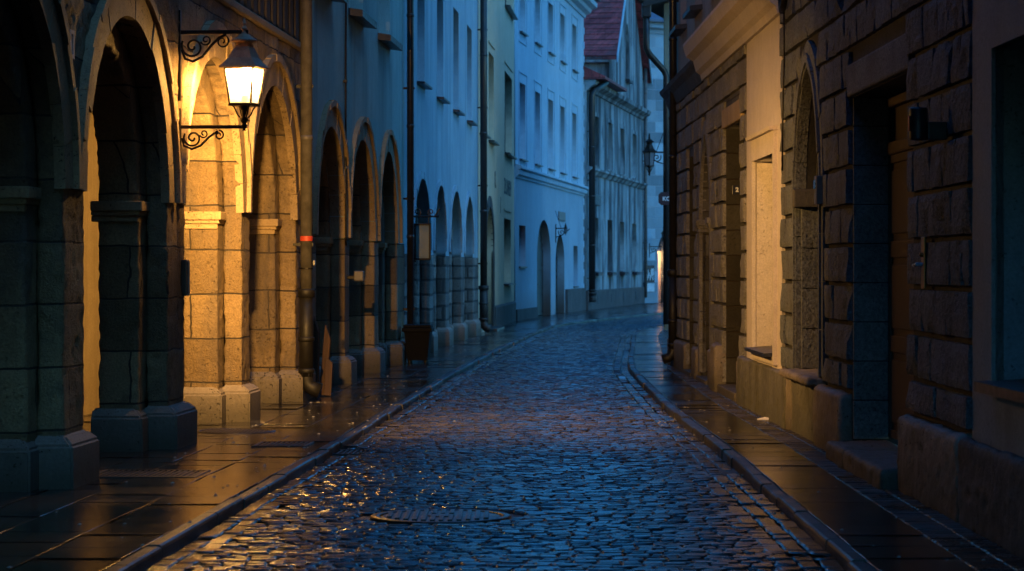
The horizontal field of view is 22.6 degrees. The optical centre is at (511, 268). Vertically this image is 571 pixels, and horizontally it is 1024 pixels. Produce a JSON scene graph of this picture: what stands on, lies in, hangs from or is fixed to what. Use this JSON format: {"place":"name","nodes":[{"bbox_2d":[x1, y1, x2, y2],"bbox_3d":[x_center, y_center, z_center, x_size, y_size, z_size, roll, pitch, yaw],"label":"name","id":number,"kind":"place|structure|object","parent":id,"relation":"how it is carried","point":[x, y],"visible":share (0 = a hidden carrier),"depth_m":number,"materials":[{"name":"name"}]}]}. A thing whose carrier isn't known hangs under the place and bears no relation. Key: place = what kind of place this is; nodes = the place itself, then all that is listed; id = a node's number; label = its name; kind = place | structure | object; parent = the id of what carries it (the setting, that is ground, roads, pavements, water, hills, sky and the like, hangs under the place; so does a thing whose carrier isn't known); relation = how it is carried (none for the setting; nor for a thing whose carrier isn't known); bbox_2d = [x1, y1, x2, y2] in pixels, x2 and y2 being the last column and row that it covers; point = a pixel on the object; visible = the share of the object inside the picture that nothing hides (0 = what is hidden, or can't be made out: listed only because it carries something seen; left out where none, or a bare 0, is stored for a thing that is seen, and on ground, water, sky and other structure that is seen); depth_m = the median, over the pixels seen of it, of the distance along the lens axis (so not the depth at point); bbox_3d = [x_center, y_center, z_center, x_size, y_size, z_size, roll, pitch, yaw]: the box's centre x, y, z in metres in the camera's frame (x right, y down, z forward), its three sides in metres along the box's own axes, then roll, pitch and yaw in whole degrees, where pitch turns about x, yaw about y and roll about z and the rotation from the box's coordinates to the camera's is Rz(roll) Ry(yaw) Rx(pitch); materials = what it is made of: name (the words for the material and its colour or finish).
{"place":"outdoors","nodes":[
{"label":"outdoors","id":0,"kind":"place"},
{"bbox_2d":[0,303,662,570],"bbox_3d":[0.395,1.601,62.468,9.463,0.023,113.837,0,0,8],"label":"pavement","id":1,"kind":"structure","parent":0,"point":[147,524],"depth_m":19.86,"materials":[{"name":"grey stone"}]},
{"bbox_2d":[99,469,210,477],"bbox_3d":[-2.820,1.606,19.900,0.850,0.036,0.700,0,0,3],"label":"drain grate","id":2,"kind":"object","parent":1,"relation":"on","point":[123,473],"visible":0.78,"depth_m":19.89,"materials":[{"name":"metal"}]},
{"bbox_2d":[0,0,315,491],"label":"arcaded building","id":3,"kind":"structure","parent":1,"relation":"on","point":[117,205],"depth_m":22.49,"materials":[{"name":"stone"}]},
{"bbox_2d":[70,29,74,58],"bbox_3d":[-3.257,-1.655,18.887,0.030,0.210,0.140,0,0,3],"label":"wall plaque","id":4,"kind":"object","parent":3,"relation":"attached to","point":[72,40],"depth_m":18.92,"materials":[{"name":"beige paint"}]},
{"bbox_2d":[181,260,189,295],"bbox_3d":[-2.994,0.085,23.454,0.066,0.330,0.150,0,0,3],"label":"junction box","id":5,"kind":"object","parent":3,"relation":"attached to","point":[185,277],"visible":1,"depth_m":23.38,"materials":[{"name":"grey metal"}]},
{"bbox_2d":[178,10,268,150],"bbox_3d":[-2.630,-1.635,23.271,0.767,1.420,0.350,0,0,15],"label":"street lantern","id":6,"kind":"object","parent":3,"relation":"attached to","point":[243,65],"visible":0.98,"depth_m":23.19,"materials":[{"name":"black metal"}]},
{"bbox_2d":[293,0,322,397],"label":"rain pipe","id":7,"kind":"object","parent":3,"relation":"attached to","point":[306,340],"visible":0.99,"depth_m":30.73,"materials":[{"name":"grey metal"}]},
{"bbox_2d":[299,260,315,268],"bbox_3d":[-2.460,-0.045,30.792,0.193,0.110,0.168,0,0,3],"label":"pipe clamp","id":8,"kind":"object","parent":7,"relation":"attached to","point":[314,262],"visible":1,"depth_m":30.76,"materials":[{"name":"black metal"}]},
{"bbox_2d":[197,428,275,434],"bbox_3d":[-2.720,1.609,25.150,0.800,0.038,0.800,0,0,0],"label":"manhole cover","id":9,"kind":"object","parent":1,"relation":"on","point":[238,431],"visible":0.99,"depth_m":25.07,"materials":[{"name":"metal"}]},
{"bbox_2d":[251,441,313,446],"bbox_3d":[-2.080,1.606,23.250,0.500,0.036,0.600,0,0,3],"label":"drain grate","id":10,"kind":"object","parent":1,"relation":"on","point":[290,443],"visible":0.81,"depth_m":23.26,"materials":[{"name":"metal"}]},
{"bbox_2d":[320,325,330,395],"bbox_3d":[-2.340,1.148,32.118,0.088,0.896,0.036,1,-10,19],"label":"wooden board","id":11,"kind":"object","parent":1,"relation":"on","point":[326,345],"visible":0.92,"depth_m":32.12,"materials":[{"name":"brown wood"}]},
{"bbox_2d":[324,356,331,395],"bbox_3d":[-2.298,1.346,31.998,0.091,0.498,0.036,5,-14,-13],"label":"wooden board","id":12,"kind":"object","parent":1,"relation":"on","point":[328,378],"visible":1,"depth_m":31.98,"materials":[{"name":"brown wood"}]},
{"bbox_2d":[312,0,407,395],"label":"teal house","id":13,"kind":"structure","parent":1,"relation":"on","point":[363,321],"depth_m":38.68,"materials":[{"name":"paint"}]},
{"bbox_2d":[331,0,346,2],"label":"window sill","id":14,"kind":"structure","parent":13,"relation":"in","point":[341,1],"depth_m":34.16,"materials":[{"name":"grey stone"}]},
{"bbox_2d":[343,0,347,245],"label":"wall cable","id":15,"kind":"object","parent":13,"relation":"attached to","point":[345,81],"depth_m":35.54,"materials":[{"name":"black metal"}]},
{"bbox_2d":[347,271,363,280],"bbox_3d":[-2.197,0.105,35.945,0.240,0.150,0.157,0,0,3],"label":"wall spotlight","id":16,"kind":"object","parent":13,"relation":"attached to","point":[358,276],"depth_m":35.87,"materials":[{"name":"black metal"}]},
{"bbox_2d":[348,8,376,28],"bbox_3d":[-2.293,-4.628,37.078,0.470,2.144,1.893,0,0,3],"label":"window sill","id":17,"kind":"structure","parent":13,"relation":"in","point":[360,16],"depth_m":36.61,"materials":[{"name":"grey stone"}]},
{"bbox_2d":[378,33,402,50],"bbox_3d":[-2.072,-4.628,40.927,0.470,2.144,1.893,0,0,3],"label":"window sill","id":18,"kind":"structure","parent":13,"relation":"in","point":[388,40],"depth_m":40.48,"materials":[{"name":"grey stone"}]},
{"bbox_2d":[403,0,414,323],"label":"rain pipe","id":19,"kind":"object","parent":13,"relation":"attached to","point":[410,198],"visible":0.94,"depth_m":43.94,"materials":[{"name":"black metal"}]},
{"bbox_2d":[402,324,433,362],"bbox_3d":[-1.590,1.275,43.383,0.510,0.650,0.510,0,0,3],"label":"litter bin","id":20,"kind":"object","parent":1,"relation":"on","point":[417,342],"visible":1,"depth_m":43.18,"materials":[{"name":"black plastic"}]},
{"bbox_2d":[402,0,481,351],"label":"pale blue house","id":21,"kind":"structure","parent":1,"relation":"on","point":[446,138],"depth_m":52.92,"materials":[{"name":"paint"}]},
{"bbox_2d":[417,81,432,89],"bbox_3d":[-1.749,-4.490,47.354,0.410,2.260,1.642,0,0,3],"label":"window sill","id":22,"kind":"structure","parent":21,"relation":"in","point":[423,84],"depth_m":47.08,"materials":[{"name":"grey stone"}]},
{"bbox_2d":[414,208,439,261],"bbox_3d":[-1.529,-0.591,45.285,0.530,0.951,0.060,0,0,3],"label":"hanging board","id":23,"kind":"object","parent":21,"relation":"attached to","point":[422,241],"visible":0.97,"depth_m":45.27,"materials":[{"name":"beige wood"}]},
{"bbox_2d":[437,96,450,103],"bbox_3d":[-1.507,-4.490,51.553,0.410,2.260,1.642,0,0,3],"label":"window sill","id":24,"kind":"structure","parent":21,"relation":"in","point":[442,99],"depth_m":51.28,"materials":[{"name":"grey stone"}]},
{"bbox_2d":[453,109,464,115],"bbox_3d":[-1.285,-4.490,55.655,0.410,2.260,1.642,0,0,3],"label":"window sill","id":25,"kind":"structure","parent":21,"relation":"in","point":[458,112],"depth_m":55.27,"materials":[{"name":"grey stone"}]},
{"bbox_2d":[467,120,477,125],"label":"window sill","id":26,"kind":"structure","parent":21,"relation":"in","point":[472,123],"depth_m":59.33,"materials":[{"name":"grey stone"}]},
{"bbox_2d":[478,0,491,332],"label":"rain pipe","id":27,"kind":"object","parent":21,"relation":"attached to","point":[483,286],"visible":1,"depth_m":62.32,"materials":[{"name":"black metal"}]},
{"bbox_2d":[478,0,517,331],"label":"ochre house","id":28,"kind":"structure","parent":1,"relation":"on","point":[501,18],"depth_m":71.12,"materials":[{"name":"paint"}]},
{"bbox_2d":[488,140,499,145],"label":"window sill","id":29,"kind":"structure","parent":28,"relation":"in","point":[493,142],"depth_m":67.35,"materials":[{"name":"grey stone"}]},
{"bbox_2d":[504,152,516,159],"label":"window sill","id":30,"kind":"structure","parent":28,"relation":"in","point":[508,154],"depth_m":74.71,"materials":[{"name":"grey stone"}]},
{"bbox_2d":[505,0,517,19],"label":"window sill","id":31,"kind":"structure","parent":28,"relation":"in","point":[508,7],"depth_m":75.58,"materials":[{"name":"grey stone"}]},
{"bbox_2d":[514,0,599,320],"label":"light blue house","id":32,"kind":"structure","parent":1,"relation":"on","point":[548,119],"depth_m":87.99,"materials":[{"name":"paint"}]},
{"bbox_2d":[537,228,542,314],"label":"door","id":33,"kind":"structure","parent":32,"relation":"in","point":[539,245],"depth_m":87.24,"materials":[{"name":"black wood"}]},
{"bbox_2d":[556,250,556,311],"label":"door","id":34,"kind":"structure","parent":32,"relation":"in","point":[556,250],"depth_m":92.15,"materials":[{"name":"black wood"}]},
{"bbox_2d":[558,211,565,220],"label":"wall plaque","id":35,"kind":"object","parent":32,"relation":"attached to","point":[561,216],"depth_m":90.97,"materials":[{"name":"grey paint"}]},
{"bbox_2d":[555,211,569,242],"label":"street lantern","id":36,"kind":"object","parent":32,"relation":"attached to","point":[565,230],"visible":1,"depth_m":89.39,"materials":[{"name":"black metal"}]},
{"bbox_2d":[583,0,652,309],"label":"weathered gabled house","id":37,"kind":"structure","parent":1,"relation":"on","point":[617,58],"depth_m":108.34,"materials":[{"name":"paint"}]},
{"bbox_2d":[587,81,608,301],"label":"rain pipe","id":38,"kind":"object","parent":37,"relation":"attached to","point":[595,89],"visible":1,"depth_m":99.15,"materials":[{"name":"black metal"}]},
{"bbox_2d":[595,194,600,205],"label":"shop sign","id":39,"kind":"object","parent":37,"relation":"attached to","point":[597,199],"visible":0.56,"depth_m":102.05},
{"bbox_2d":[595,272,603,275],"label":"window sill","id":40,"kind":"structure","parent":37,"relation":"in","point":[596,273],"depth_m":101.30,"materials":[{"name":"grey stone"}]},
{"bbox_2d":[607,272,617,275],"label":"window sill","id":41,"kind":"structure","parent":37,"relation":"in","point":[608,273],"depth_m":105.79,"materials":[{"name":"grey stone"}]},
{"bbox_2d":[620,271,628,274],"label":"window sill","id":42,"kind":"structure","parent":37,"relation":"in","point":[621,272],"depth_m":110.21,"materials":[{"name":"grey stone"}]},
{"bbox_2d":[625,78,633,83],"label":"window sill","id":43,"kind":"structure","parent":37,"relation":"in","point":[629,81],"depth_m":112.27,"materials":[{"name":"grey stone"}]},
{"bbox_2d":[632,271,640,274],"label":"window sill","id":44,"kind":"structure","parent":37,"relation":"in","point":[633,272],"depth_m":114.88,"materials":[{"name":"grey stone"}]},
{"bbox_2d":[643,68,647,297],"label":"rain pipe","id":45,"kind":"object","parent":37,"relation":"attached to","point":[645,201],"visible":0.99,"depth_m":118.90,"materials":[{"name":"grey metal"}]},
{"bbox_2d":[145,315,845,570],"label":"road","id":46,"kind":"structure","parent":0,"point":[511,513],"depth_m":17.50,"materials":[{"name":"grey stone"}]},
{"bbox_2d":[333,449,369,455],"bbox_3d":[-1.460,1.676,23.200,0.360,0.036,0.550,0,0,3],"label":"drain grate","id":47,"kind":"object","parent":46,"relation":"on","point":[343,452],"visible":0.57,"depth_m":23.20,"materials":[{"name":"metal"}]},
{"bbox_2d":[105,312,662,570],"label":"kerb","id":48,"kind":"structure","parent":46,"relation":"on","point":[159,549],"depth_m":19.17,"materials":[{"name":"stone"}]},
{"bbox_2d":[370,509,511,525],"bbox_3d":[-0.470,1.648,16.950,0.940,0.044,0.940,0,0,0],"label":"manhole cover","id":49,"kind":"object","parent":46,"relation":"on","point":[431,517],"visible":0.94,"depth_m":16.84,"materials":[{"name":"metal"}]},
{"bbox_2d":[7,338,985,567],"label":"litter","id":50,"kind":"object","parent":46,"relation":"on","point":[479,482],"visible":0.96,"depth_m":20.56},
{"bbox_2d":[628,325,873,570],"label":"kerb","id":51,"kind":"structure","parent":46,"relation":"on","point":[848,557],"depth_m":19.02,"materials":[{"name":"stone"}]},
{"bbox_2d":[643,12,663,302],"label":"pale stone house","id":52,"kind":"structure","parent":0,"point":[655,177],"depth_m":119.84,"materials":[{"name":"blue stone"}]},
{"bbox_2d":[647,265,653,291],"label":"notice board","id":53,"kind":"object","parent":52,"relation":"attached to","point":[650,275],"visible":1,"depth_m":119.55,"materials":[{"name":"paper"}]},
{"bbox_2d":[649,227,662,256],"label":"street lantern","id":54,"kind":"object","parent":52,"relation":"attached to","point":[655,246],"visible":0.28,"depth_m":118.85,"materials":[{"name":"black metal"}]},
{"bbox_2d":[633,326,1016,570],"bbox_3d":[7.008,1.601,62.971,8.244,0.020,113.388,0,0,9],"label":"pavement","id":55,"kind":"structure","parent":0,"point":[848,510],"depth_m":18.72,"materials":[{"name":"grey stone"}]},
{"bbox_2d":[638,0,668,329],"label":"yellowed house","id":56,"kind":"structure","parent":55,"relation":"on","point":[660,8],"depth_m":66.60,"materials":[{"name":"paint"}]},
{"bbox_2d":[642,129,664,175],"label":"street lantern","id":57,"kind":"object","parent":56,"relation":"attached to","point":[649,151],"visible":1,"depth_m":66.47,"materials":[{"name":"black metal"}]},
{"bbox_2d":[658,192,668,204],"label":"blade sign","id":58,"kind":"object","parent":56,"relation":"attached to","point":[663,198],"visible":0.47,"depth_m":66.58,"materials":[{"name":"metal"}]},
{"bbox_2d":[958,0,1023,559],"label":"grey plaster house","id":59,"kind":"structure","parent":55,"relation":"on","point":[991,479],"depth_m":15.35,"materials":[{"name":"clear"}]},
{"bbox_2d":[974,379,1023,403],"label":"window sill","id":60,"kind":"structure","parent":59,"relation":"in","point":[1013,390],"depth_m":14.80,"materials":[{"name":"grey stone"}]},
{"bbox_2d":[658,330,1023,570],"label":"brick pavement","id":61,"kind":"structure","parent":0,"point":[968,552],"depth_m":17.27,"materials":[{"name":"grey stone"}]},
{"bbox_2d":[659,0,785,427],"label":"facade","id":62,"kind":"structure","parent":61,"relation":"on","point":[723,85],"depth_m":33.20,"materials":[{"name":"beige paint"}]},
{"bbox_2d":[661,0,679,363],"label":"rain pipe","id":63,"kind":"object","parent":62,"relation":"attached to","point":[672,275],"visible":0.91,"depth_m":41.24,"materials":[{"name":"black metal"}]},
{"bbox_2d":[669,23,686,36],"bbox_3d":[2.734,-4.752,40.275,0.430,2.096,1.390,0,0,0],"label":"window sill","id":64,"kind":"structure","parent":62,"relation":"in","point":[677,30],"depth_m":39.95,"materials":[{"name":"grey stone"}]},
{"bbox_2d":[683,4,701,18],"bbox_3d":[2.758,-4.752,37.375,0.430,2.096,1.390,0,0,0],"label":"window sill","id":65,"kind":"structure","parent":62,"relation":"in","point":[692,11],"depth_m":37.07,"materials":[{"name":"grey stone"}]},
{"bbox_2d":[732,185,739,194],"bbox_3d":[2.918,-1.019,33.188,0.125,0.119,0.022,0,0,0],"label":"house number","id":66,"kind":"object","parent":62,"relation":"attached to","point":[735,189],"visible":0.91,"depth_m":33.18,"materials":[{"name":"white paint"}]},
{"bbox_2d":[745,346,771,356],"bbox_3d":[2.932,-0.137,28.151,0.540,2.145,2.074,0,0,0],"label":"window sill","id":67,"kind":"structure","parent":62,"relation":"in","point":[765,351],"depth_m":28.10,"materials":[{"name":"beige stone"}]},
{"bbox_2d":[757,417,768,419],"bbox_3d":[2.663,1.582,27.000,0.160,0.030,0.054,0,0,2],"label":"paper scrap","id":68,"kind":"object","parent":61,"relation":"on","point":[764,418],"visible":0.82,"depth_m":27.00,"materials":[{"name":"white paper"}]},
{"bbox_2d":[779,0,971,521],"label":"rusticated house","id":69,"kind":"structure","parent":61,"relation":"on","point":[876,358],"depth_m":21.44,"materials":[{"name":"stone"}]},
{"bbox_2d":[778,0,787,170],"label":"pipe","id":70,"kind":"object","parent":69,"relation":"attached to","point":[782,5],"visible":1,"depth_m":26.01,"materials":[{"name":"black metal"}]},
{"bbox_2d":[813,175,822,204],"bbox_3d":[2.774,-0.710,23.174,0.078,0.260,0.150,0,0,-1],"label":"entry phone","id":71,"kind":"object","parent":69,"relation":"attached to","point":[818,188],"visible":1,"depth_m":23.10,"materials":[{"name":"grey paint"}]},
{"bbox_2d":[889,149,913,439],"bbox_3d":[3.225,0.235,20.053,0.070,2.370,3.080,0,0,0],"label":"door","id":72,"kind":"structure","parent":69,"relation":"in","point":[899,295],"depth_m":21.12,"materials":[{"name":"red wood"}]},
{"bbox_2d":[912,237,925,288],"bbox_3d":[2.831,-0.040,17.761,0.073,0.360,0.167,0,0,-7],"label":"door handle","id":73,"kind":"object","parent":69,"relation":"attached to","point":[922,255],"depth_m":17.70,"materials":[{"name":"gold metal"}]},
{"bbox_2d":[908,107,946,140],"bbox_3d":[2.750,-0.958,16.949,0.252,0.225,0.124,0,0,-1],"label":"wall fixture","id":74,"kind":"object","parent":69,"relation":"attached to","point":[921,127],"depth_m":16.90,"materials":[{"name":"black metal"}]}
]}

